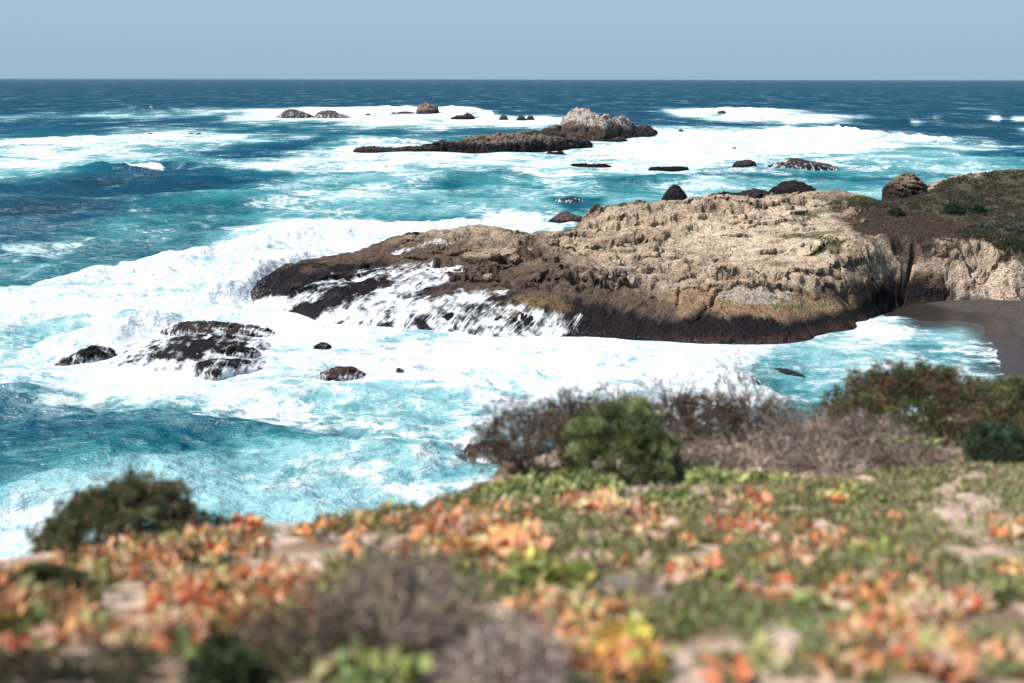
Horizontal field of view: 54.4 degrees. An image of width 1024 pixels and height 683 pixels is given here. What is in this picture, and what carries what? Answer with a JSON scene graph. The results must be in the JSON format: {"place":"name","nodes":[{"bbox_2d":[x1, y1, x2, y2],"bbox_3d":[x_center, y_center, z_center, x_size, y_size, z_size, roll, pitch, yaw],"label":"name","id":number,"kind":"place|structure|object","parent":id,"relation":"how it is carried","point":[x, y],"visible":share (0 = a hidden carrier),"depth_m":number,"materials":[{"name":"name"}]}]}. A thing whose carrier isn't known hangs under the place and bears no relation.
{"place":"outdoors","nodes":[
{"label":"outdoors","id":0,"kind":"place"},
{"bbox_2d":[0,79,1023,557],"bbox_3d":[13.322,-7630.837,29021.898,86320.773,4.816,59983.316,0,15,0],"label":"sea","id":1,"kind":"structure","parent":0,"point":[120,227],"depth_m":128.89,"materials":[{"name":"liquid"}]},
{"bbox_2d":[54,345,115,365],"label":"washed rock","id":2,"kind":"object","parent":1,"relation":"in","point":[91,353],"visible":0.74,"depth_m":72.67,"materials":[{"name":"black stone"}]},
{"bbox_2d":[95,333,282,371],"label":"washed rock","id":3,"kind":"object","parent":1,"relation":"in","point":[181,352],"visible":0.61,"depth_m":73.35,"materials":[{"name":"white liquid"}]},
{"bbox_2d":[130,344,260,360],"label":"washed rock","id":4,"kind":"object","parent":1,"relation":"in","point":[238,351],"visible":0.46,"depth_m":73.14,"materials":[{"name":"black stone"}]},
{"bbox_2d":[160,321,276,337],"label":"washed rock","id":5,"kind":"object","parent":1,"relation":"in","point":[210,327],"visible":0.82,"depth_m":80.23,"materials":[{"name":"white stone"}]},
{"bbox_2d":[178,358,266,380],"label":"washed rock","id":6,"kind":"object","parent":1,"relation":"in","point":[217,369],"visible":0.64,"depth_m":69.67,"materials":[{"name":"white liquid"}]},
{"bbox_2d":[214,333,242,341],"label":"washed rock","id":7,"kind":"object","parent":1,"relation":"in","point":[227,337],"visible":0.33,"depth_m":76.66,"materials":[{"name":"grey stone"}]},
{"bbox_2d":[276,109,314,117],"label":"reef rock","id":8,"kind":"object","parent":1,"relation":"in","point":[290,113],"visible":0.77,"depth_m":523.66,"materials":[{"name":"grey stone"}]},
{"bbox_2d":[313,342,331,349],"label":"washed rock","id":9,"kind":"object","parent":1,"relation":"in","point":[322,346],"visible":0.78,"depth_m":76.21,"materials":[{"name":"black stone"}]},
{"bbox_2d":[315,110,351,117],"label":"reef rock","id":10,"kind":"object","parent":1,"relation":"in","point":[328,114],"visible":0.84,"depth_m":524.30,"materials":[{"name":"grey stone"}]},
{"bbox_2d":[315,366,365,380],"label":"washed rock","id":11,"kind":"object","parent":1,"relation":"in","point":[340,373],"visible":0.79,"depth_m":68.67,"materials":[{"name":"brown stone"}]},
{"bbox_2d":[353,145,439,152],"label":"reef rock","id":12,"kind":"object","parent":1,"relation":"in","point":[377,149],"visible":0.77,"depth_m":278.19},
{"bbox_2d":[416,103,438,113],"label":"reef rock","id":13,"kind":"object","parent":1,"relation":"in","point":[425,108],"visible":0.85,"depth_m":584.13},
{"bbox_2d":[450,112,474,119],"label":"reef rock","id":14,"kind":"object","parent":1,"relation":"in","point":[467,116],"visible":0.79,"depth_m":509.85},
{"bbox_2d":[460,440,531,463],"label":"shore rock","id":15,"kind":"object","parent":1,"relation":"in","point":[466,443],"visible":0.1,"depth_m":54.92,"materials":[{"name":"stone"}]},
{"bbox_2d":[422,129,592,153],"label":"reef rock","id":16,"kind":"object","parent":1,"relation":"in","point":[526,140],"visible":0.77,"depth_m":285.49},
{"bbox_2d":[546,151,565,154],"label":"reef rock","id":17,"kind":"object","parent":1,"relation":"in","point":[558,153],"visible":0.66,"depth_m":269.74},
{"bbox_2d":[548,211,582,222],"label":"rock outcrop","id":18,"kind":"object","parent":1,"relation":"in","point":[564,217],"visible":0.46,"depth_m":142.58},
{"bbox_2d":[556,196,582,202],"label":"washed rock","id":19,"kind":"object","parent":1,"relation":"in","point":[571,199],"visible":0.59,"depth_m":164.77,"materials":[{"name":"grey stone"}]},
{"bbox_2d":[571,163,611,167],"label":"reef rock","id":20,"kind":"object","parent":1,"relation":"in","point":[586,165],"visible":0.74,"depth_m":232.24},
{"bbox_2d":[540,107,657,140],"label":"sea stack","id":21,"kind":"object","parent":1,"relation":"in","point":[584,123],"visible":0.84,"depth_m":338.03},
{"bbox_2d":[594,137,627,141],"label":"reef rock","id":22,"kind":"object","parent":1,"relation":"in","point":[618,139],"visible":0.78,"depth_m":330.24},
{"bbox_2d":[648,166,688,171],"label":"reef rock","id":23,"kind":"object","parent":1,"relation":"in","point":[672,168],"visible":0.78,"depth_m":226.56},
{"bbox_2d":[732,159,756,167],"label":"reef rock","id":24,"kind":"object","parent":1,"relation":"in","point":[745,163],"visible":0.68,"depth_m":233.54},
{"bbox_2d":[774,368,805,377],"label":"washed rock","id":25,"kind":"object","parent":1,"relation":"in","point":[786,371],"visible":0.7,"depth_m":70.09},
{"bbox_2d":[767,158,838,170],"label":"reef rock","id":26,"kind":"object","parent":1,"relation":"in","point":[794,163],"visible":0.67,"depth_m":228.83,"materials":[{"name":"grey stone"}]},
{"bbox_2d":[0,411,1023,682],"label":"cliff top","id":27,"kind":"structure","parent":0,"point":[1000,617],"depth_m":4.86,"materials":[{"name":"soil"}]},
{"bbox_2d":[8,621,59,649],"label":"leafy plant","id":28,"kind":"object","parent":27,"relation":"on","point":[25,637],"visible":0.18,"depth_m":3.73,"materials":[{"name":"orange plant"}]},
{"bbox_2d":[0,532,93,596],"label":"shrub","id":29,"kind":"object","parent":27,"relation":"on","point":[66,575],"visible":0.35,"depth_m":4.91,"materials":[{"name":"green plant"}]},
{"bbox_2d":[0,573,115,635],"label":"leafy plant","id":30,"kind":"object","parent":27,"relation":"on","point":[18,602],"visible":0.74,"depth_m":4.14,"materials":[{"name":"orange plant"}]},
{"bbox_2d":[0,636,155,682],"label":"shrub","id":31,"kind":"object","parent":27,"relation":"on","point":[36,671],"visible":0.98,"depth_m":3.37,"materials":[{"name":"green plant"}]},
{"bbox_2d":[23,460,211,555],"bbox_3d":[-2.649,1.151,6.753,1.127,0.586,1.146,11,19,37],"label":"shrub","id":32,"kind":"object","parent":27,"relation":"on","point":[129,501],"visible":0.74,"depth_m":6.61,"materials":[{"name":"green plant"}]},
{"bbox_2d":[49,522,243,561],"bbox_3d":[-2.132,1.254,6.054,1.080,0.419,1.096,-13,19,-40],"label":"leafy plant","id":33,"kind":"object","parent":27,"relation":"on","point":[119,544],"visible":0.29,"depth_m":5.90,"materials":[{"name":"orange plant"}]},
{"bbox_2d":[136,589,237,615],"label":"leafy plant","id":34,"kind":"object","parent":27,"relation":"on","point":[158,600],"visible":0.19,"depth_m":4.33,"materials":[{"name":"orange plant"}]},
{"bbox_2d":[184,498,255,532],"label":"shrub","id":35,"kind":"object","parent":27,"relation":"on","point":[221,520],"visible":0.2,"depth_m":6.52,"materials":[{"name":"green plant"}]},
{"bbox_2d":[180,629,274,682],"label":"shrub","id":36,"kind":"object","parent":27,"relation":"on","point":[228,658],"visible":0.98,"depth_m":3.38,"materials":[{"name":"green plant"}]},
{"bbox_2d":[216,511,272,535],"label":"leafy plant","id":37,"kind":"object","parent":27,"relation":"on","point":[250,519],"visible":0.56,"depth_m":6.57,"materials":[{"name":"orange plant"}]},
{"bbox_2d":[207,585,335,640],"bbox_3d":[-1.037,1.165,4.181,0.663,0.225,0.455,0,15,0],"label":"leafy plant","id":38,"kind":"object","parent":27,"relation":"on","point":[219,614],"visible":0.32,"depth_m":4.18,"materials":[{"name":"orange plant"}]},
{"bbox_2d":[220,574,403,682],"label":"dry shrub","id":39,"kind":"object","parent":27,"relation":"on","point":[273,625],"visible":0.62,"depth_m":3.59,"materials":[{"name":"brown plant"}]},
{"bbox_2d":[311,630,432,682],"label":"leafy plant","id":40,"kind":"object","parent":27,"relation":"on","point":[394,665],"visible":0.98,"depth_m":3.33,"materials":[{"name":"green plant"}]},
{"bbox_2d":[287,527,500,682],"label":"dry shrub","id":41,"kind":"object","parent":27,"relation":"on","point":[432,629],"visible":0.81,"depth_m":3.67,"materials":[{"name":"brown plant"}]},
{"bbox_2d":[408,504,514,539],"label":"leafy plant","id":42,"kind":"object","parent":27,"relation":"on","point":[432,523],"visible":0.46,"depth_m":6.12,"materials":[{"name":"orange plant"}]},
{"bbox_2d":[455,511,552,562],"bbox_3d":[-0.032,1.157,5.563,0.559,0.314,0.630,-8,17,-27],"label":"leafy plant","id":43,"kind":"object","parent":27,"relation":"on","point":[521,535],"visible":0.66,"depth_m":5.61,"materials":[{"name":"orange plant"}]},
{"bbox_2d":[0,481,1023,682],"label":"orange ground cover","id":44,"kind":"object","parent":27,"relation":"on","point":[934,646],"visible":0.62,"depth_m":4.45,"materials":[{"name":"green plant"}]},
{"bbox_2d":[0,458,1023,682],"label":"green ground cover","id":45,"kind":"object","parent":27,"relation":"on","point":[1003,669],"visible":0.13,"depth_m":4.05,"materials":[{"name":"green plant"}]},
{"bbox_2d":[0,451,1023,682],"bbox_3d":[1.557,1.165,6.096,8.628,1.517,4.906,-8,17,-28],"label":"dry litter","id":46,"kind":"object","parent":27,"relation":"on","point":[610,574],"visible":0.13,"depth_m":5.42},
{"bbox_2d":[431,597,609,682],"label":"dry shrub","id":47,"kind":"object","parent":27,"relation":"on","point":[507,648],"visible":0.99,"depth_m":3.35,"materials":[{"name":"grey plant"}]},
{"bbox_2d":[447,388,596,482],"bbox_3d":[0.151,0.852,8.745,1.226,0.814,1.230,10,18,33],"label":"brush","id":48,"kind":"object","parent":27,"relation":"on","point":[521,462],"visible":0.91,"depth_m":8.60,"materials":[{"name":"brown plant"}]},
{"bbox_2d":[472,467,624,501],"bbox_3d":[0.337,1.139,7.872,1.080,0.362,1.069,-12,19,-39],"label":"leafy plant","id":49,"kind":"object","parent":27,"relation":"on","point":[537,485],"visible":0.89,"depth_m":7.78,"materials":[{"name":"green plant"}]},
{"bbox_2d":[499,544,608,589],"bbox_3d":[0.214,1.154,4.934,0.556,0.299,0.528,0,15,0],"label":"leafy plant","id":50,"kind":"object","parent":27,"relation":"on","point":[550,569],"visible":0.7,"depth_m":4.85,"materials":[{"name":"green plant"}]},
{"bbox_2d":[518,588,607,628],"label":"leafy plant","id":51,"kind":"object","parent":27,"relation":"on","point":[582,608],"visible":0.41,"depth_m":3.98,"materials":[{"name":"orange plant"}]},
{"bbox_2d":[515,380,613,454],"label":"brush","id":52,"kind":"object","parent":27,"relation":"on","point":[574,408],"visible":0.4,"depth_m":10.32,"materials":[{"name":"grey plant"}]},
{"bbox_2d":[548,611,677,682],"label":"leafy plant","id":53,"kind":"object","parent":27,"relation":"on","point":[631,635],"visible":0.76,"depth_m":3.47,"materials":[{"name":"yellow plant"}]},
{"bbox_2d":[543,393,687,487],"bbox_3d":[0.882,0.857,8.504,1.251,0.848,0.986,0,15,0],"label":"shrub","id":54,"kind":"object","parent":27,"relation":"on","point":[638,429],"visible":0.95,"depth_m":8.29,"materials":[{"name":"green plant"}]},
{"bbox_2d":[569,487,664,520],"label":"leafy plant","id":55,"kind":"object","parent":27,"relation":"on","point":[637,505],"visible":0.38,"depth_m":6.81,"materials":[{"name":"orange plant"}]},
{"bbox_2d":[579,557,680,605],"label":"dry shrub","id":56,"kind":"object","parent":27,"relation":"on","point":[621,582],"visible":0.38,"depth_m":4.51,"materials":[{"name":"grey plant"}]},
{"bbox_2d":[541,374,719,449],"bbox_3d":[1.220,1.045,10.563,1.891,1.227,1.866,0,15,0],"label":"brush","id":57,"kind":"object","parent":27,"relation":"on","point":[664,406],"visible":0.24,"depth_m":10.50,"materials":[{"name":"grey plant"}]},
{"bbox_2d":[254,459,1023,682],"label":"grass","id":58,"kind":"structure","parent":27,"relation":"on","point":[920,539],"depth_m":5.68,"materials":[{"name":"green plant"}]},
{"bbox_2d":[643,481,693,508],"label":"leafy plant","id":59,"kind":"object","parent":27,"relation":"on","point":[677,493],"visible":0.62,"depth_m":7.31,"materials":[{"name":"green plant"}]},
{"bbox_2d":[631,358,709,430],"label":"brush","id":60,"kind":"object","parent":27,"relation":"on","point":[673,386],"visible":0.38,"depth_m":11.00,"materials":[{"name":"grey plant"}]},
{"bbox_2d":[612,416,747,475],"bbox_3d":[1.544,1.071,9.126,1.270,0.677,1.205,0,15,0],"label":"brush","id":61,"kind":"object","parent":27,"relation":"on","point":[688,458],"visible":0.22,"depth_m":9.12,"materials":[{"name":"brown plant"}]},
{"bbox_2d":[663,548,729,587],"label":"leafy plant","id":62,"kind":"object","parent":27,"relation":"on","point":[687,563],"visible":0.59,"depth_m":5.07,"materials":[{"name":"orange plant"}]},
{"bbox_2d":[649,381,760,448],"bbox_3d":[2.014,0.841,10.516,1.398,0.846,1.327,0,15,0],"label":"brush","id":63,"kind":"object","parent":27,"relation":"on","point":[682,402],"visible":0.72,"depth_m":10.43,"materials":[{"name":"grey plant"}]},
{"bbox_2d":[671,459,754,486],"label":"leafy plant","id":64,"kind":"object","parent":27,"relation":"on","point":[696,474],"visible":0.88,"depth_m":8.21,"materials":[{"name":"green plant"}]},
{"bbox_2d":[703,495,764,516],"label":"dead branch","id":65,"kind":"object","parent":27,"relation":"on","point":[726,507],"visible":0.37,"depth_m":6.98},
{"bbox_2d":[701,511,778,533],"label":"leafy plant","id":66,"kind":"object","parent":27,"relation":"on","point":[757,523],"visible":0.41,"depth_m":6.39,"materials":[{"name":"orange plant"}]},
{"bbox_2d":[702,344,790,422],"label":"brush","id":67,"kind":"object","parent":27,"relation":"on","point":[742,382],"visible":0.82,"depth_m":11.04,"materials":[{"name":"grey plant"}]},
{"bbox_2d":[694,384,807,445],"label":"brush","id":68,"kind":"object","parent":27,"relation":"on","point":[745,404],"visible":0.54,"depth_m":10.38,"materials":[{"name":"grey plant"}]},
{"bbox_2d":[683,410,832,476],"bbox_3d":[2.224,1.064,9.059,1.345,0.735,1.340,0,15,0],"label":"brush","id":69,"kind":"object","parent":27,"relation":"on","point":[747,455],"visible":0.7,"depth_m":9.02,"materials":[{"name":"brown plant"}]},
{"bbox_2d":[742,550,787,570],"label":"leafy plant","id":70,"kind":"object","parent":27,"relation":"on","point":[767,560],"visible":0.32,"depth_m":5.15,"materials":[{"name":"beige plant"}]},
{"bbox_2d":[747,468,800,485],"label":"leafy plant","id":71,"kind":"object","parent":27,"relation":"on","point":[766,476],"visible":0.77,"depth_m":8.28,"materials":[{"name":"green plant"}]},
{"bbox_2d":[761,418,829,450],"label":"dead branch","id":72,"kind":"object","parent":27,"relation":"on","point":[793,440],"visible":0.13,"depth_m":9.72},
{"bbox_2d":[740,386,860,458],"bbox_3d":[2.910,0.865,9.871,1.322,0.712,1.210,6,16,21],"label":"brush","id":73,"kind":"object","parent":27,"relation":"on","point":[798,429],"visible":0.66,"depth_m":9.83,"materials":[{"name":"brown plant"}]},
{"bbox_2d":[754,412,895,480],"bbox_3d":[2.788,1.103,8.852,1.358,0.743,1.354,0,15,0],"label":"brush","id":74,"kind":"object","parent":27,"relation":"on","point":[837,464],"visible":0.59,"depth_m":8.88,"materials":[{"name":"brown plant"}]},
{"bbox_2d":[818,384,849,415],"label":"shrub","id":75,"kind":"object","parent":27,"relation":"on","point":[834,394],"visible":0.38,"depth_m":12.09,"materials":[{"name":"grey plant"}]},
{"bbox_2d":[820,478,888,505],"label":"leafy plant","id":76,"kind":"object","parent":27,"relation":"on","point":[850,489],"visible":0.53,"depth_m":7.46,"materials":[{"name":"green plant"}]},
{"bbox_2d":[823,614,896,644],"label":"leafy plant","id":77,"kind":"object","parent":27,"relation":"on","point":[854,627],"visible":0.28,"depth_m":3.79,"materials":[{"name":"orange plant"}]},
{"bbox_2d":[798,403,929,462],"bbox_3d":[3.355,0.905,9.599,1.138,0.669,1.105,-7,16,-25],"label":"brush","id":78,"kind":"object","parent":27,"relation":"on","point":[863,420],"visible":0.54,"depth_m":9.51,"materials":[{"name":"brown plant"}]},
{"bbox_2d":[848,535,906,555],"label":"leafy plant","id":79,"kind":"object","parent":27,"relation":"on","point":[885,541],"visible":0.19,"depth_m":5.45,"materials":[{"name":"green plant"}]},
{"bbox_2d":[816,571,986,620],"bbox_3d":[1.727,1.139,4.461,0.776,0.290,0.668,0,15,0],"label":"leafy plant","id":80,"kind":"object","parent":27,"relation":"on","point":[954,598],"visible":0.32,"depth_m":4.38,"materials":[{"name":"orange plant"}]},
{"bbox_2d":[873,430,943,454],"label":"leafy plant","id":81,"kind":"object","parent":27,"relation":"on","point":[887,435],"visible":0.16,"depth_m":9.44,"materials":[{"name":"green plant"}]},
{"bbox_2d":[843,423,983,475],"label":"brush","id":82,"kind":"object","parent":27,"relation":"on","point":[917,453],"visible":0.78,"depth_m":8.64,"materials":[{"name":"brown plant"}]},
{"bbox_2d":[811,354,1023,447],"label":"shrub","id":83,"kind":"object","parent":27,"relation":"on","point":[948,391],"visible":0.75,"depth_m":10.41,"materials":[{"name":"green plant"}]},
{"bbox_2d":[949,419,1023,465],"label":"shrub","id":84,"kind":"object","parent":27,"relation":"on","point":[984,439],"visible":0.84,"depth_m":8.88,"materials":[{"name":"green plant"}]},
{"bbox_2d":[981,373,1023,429],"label":"shrub","id":85,"kind":"object","parent":27,"relation":"on","point":[1016,389],"visible":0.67,"depth_m":10.07,"materials":[{"name":"green plant"}]},
{"bbox_2d":[984,508,1023,528],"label":"leafy plant","id":86,"kind":"object","parent":27,"relation":"on","point":[989,513],"visible":0.35,"depth_m":6.40,"materials":[{"name":"beige plant"}]},
{"bbox_2d":[0,0,1023,79],"label":"sky","id":87,"kind":"structure","parent":0,"point":[40,39],"materials":[{"name":"blue"}]},
{"bbox_2d":[250,169,1023,344],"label":"headland","id":88,"kind":"structure","parent":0,"point":[667,279],"depth_m":89.50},
{"bbox_2d":[255,238,580,337],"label":"cascading water","id":89,"kind":"structure","parent":88,"relation":"on","point":[384,294],"depth_m":84.39,"materials":[{"name":"white liquid"}]},
{"bbox_2d":[483,273,493,281],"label":"loose boulder","id":90,"kind":"object","parent":88,"relation":"on","point":[487,277],"visible":1,"depth_m":86.77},
{"bbox_2d":[509,254,520,263],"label":"loose boulder","id":91,"kind":"object","parent":88,"relation":"on","point":[514,258],"visible":1,"depth_m":92.98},
{"bbox_2d":[549,238,559,245],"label":"loose boulder","id":92,"kind":"object","parent":88,"relation":"on","point":[554,241],"visible":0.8,"depth_m":96.29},
{"bbox_2d":[579,273,587,280],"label":"loose boulder","id":93,"kind":"object","parent":88,"relation":"on","point":[583,276],"visible":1,"depth_m":85.19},
{"bbox_2d":[615,239,623,246],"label":"loose boulder","id":94,"kind":"object","parent":88,"relation":"on","point":[618,242],"visible":1,"depth_m":92.98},
{"bbox_2d":[635,232,644,241],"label":"loose boulder","id":95,"kind":"object","parent":88,"relation":"on","point":[639,236],"visible":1,"depth_m":95.45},
{"bbox_2d":[661,184,686,199],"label":"rock outcrop","id":96,"kind":"object","parent":88,"relation":"on","point":[674,192],"visible":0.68,"depth_m":116.64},
{"bbox_2d":[714,188,769,198],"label":"rock outcrop","id":97,"kind":"object","parent":88,"relation":"on","point":[755,193],"visible":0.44,"depth_m":112.25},
{"bbox_2d":[769,180,816,194],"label":"rock outcrop","id":98,"kind":"object","parent":88,"relation":"on","point":[790,187],"visible":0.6,"depth_m":115.40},
{"bbox_2d":[775,194,960,255],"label":"rock grass","id":99,"kind":"object","parent":88,"relation":"on","point":[837,202],"visible":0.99,"depth_m":97.46,"materials":[{"name":"green plant"}]},
{"bbox_2d":[886,207,905,215],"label":"headland bush","id":100,"kind":"object","parent":88,"relation":"on","point":[893,211],"visible":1,"depth_m":98.39,"materials":[{"name":"green plant"}]},
{"bbox_2d":[882,171,930,199],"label":"rock","id":101,"kind":"object","parent":88,"relation":"on","point":[905,184],"visible":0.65,"depth_m":119.65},
{"bbox_2d":[841,182,1023,255],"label":"brown scrub","id":102,"kind":"object","parent":88,"relation":"on","point":[950,230],"visible":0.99,"depth_m":96.19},
{"bbox_2d":[847,170,1023,262],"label":"green scrub","id":103,"kind":"object","parent":88,"relation":"on","point":[992,230],"visible":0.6,"depth_m":100.77,"materials":[{"name":"green plant"}]},
{"bbox_2d":[943,200,964,213],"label":"headland bush","id":104,"kind":"object","parent":88,"relation":"on","point":[954,206],"visible":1,"depth_m":98.52,"materials":[{"name":"green plant"}]},
{"bbox_2d":[927,172,983,190],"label":"rock outcrop","id":105,"kind":"object","parent":88,"relation":"on","point":[932,184],"visible":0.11,"depth_m":120.50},
{"bbox_2d":[967,203,988,213],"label":"headland bush","id":106,"kind":"object","parent":88,"relation":"on","point":[980,208],"visible":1,"depth_m":98.28,"materials":[{"name":"green plant"}]},
{"bbox_2d":[974,220,1001,227],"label":"headland bush","id":107,"kind":"object","parent":88,"relation":"on","point":[991,223],"visible":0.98,"depth_m":94.07,"materials":[{"name":"green plant"}]},
{"bbox_2d":[998,238,1023,251],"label":"headland bush","id":108,"kind":"object","parent":88,"relation":"on","point":[1019,242],"visible":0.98,"depth_m":89.95,"materials":[{"name":"green plant"}]},
{"bbox_2d":[1004,221,1023,230],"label":"headland bush","id":109,"kind":"object","parent":88,"relation":"on","point":[1015,225],"visible":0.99,"depth_m":92.67,"materials":[{"name":"green plant"}]},
{"bbox_2d":[880,297,1023,386],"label":"beach","id":110,"kind":"structure","parent":0,"point":[999,324],"depth_m":84.28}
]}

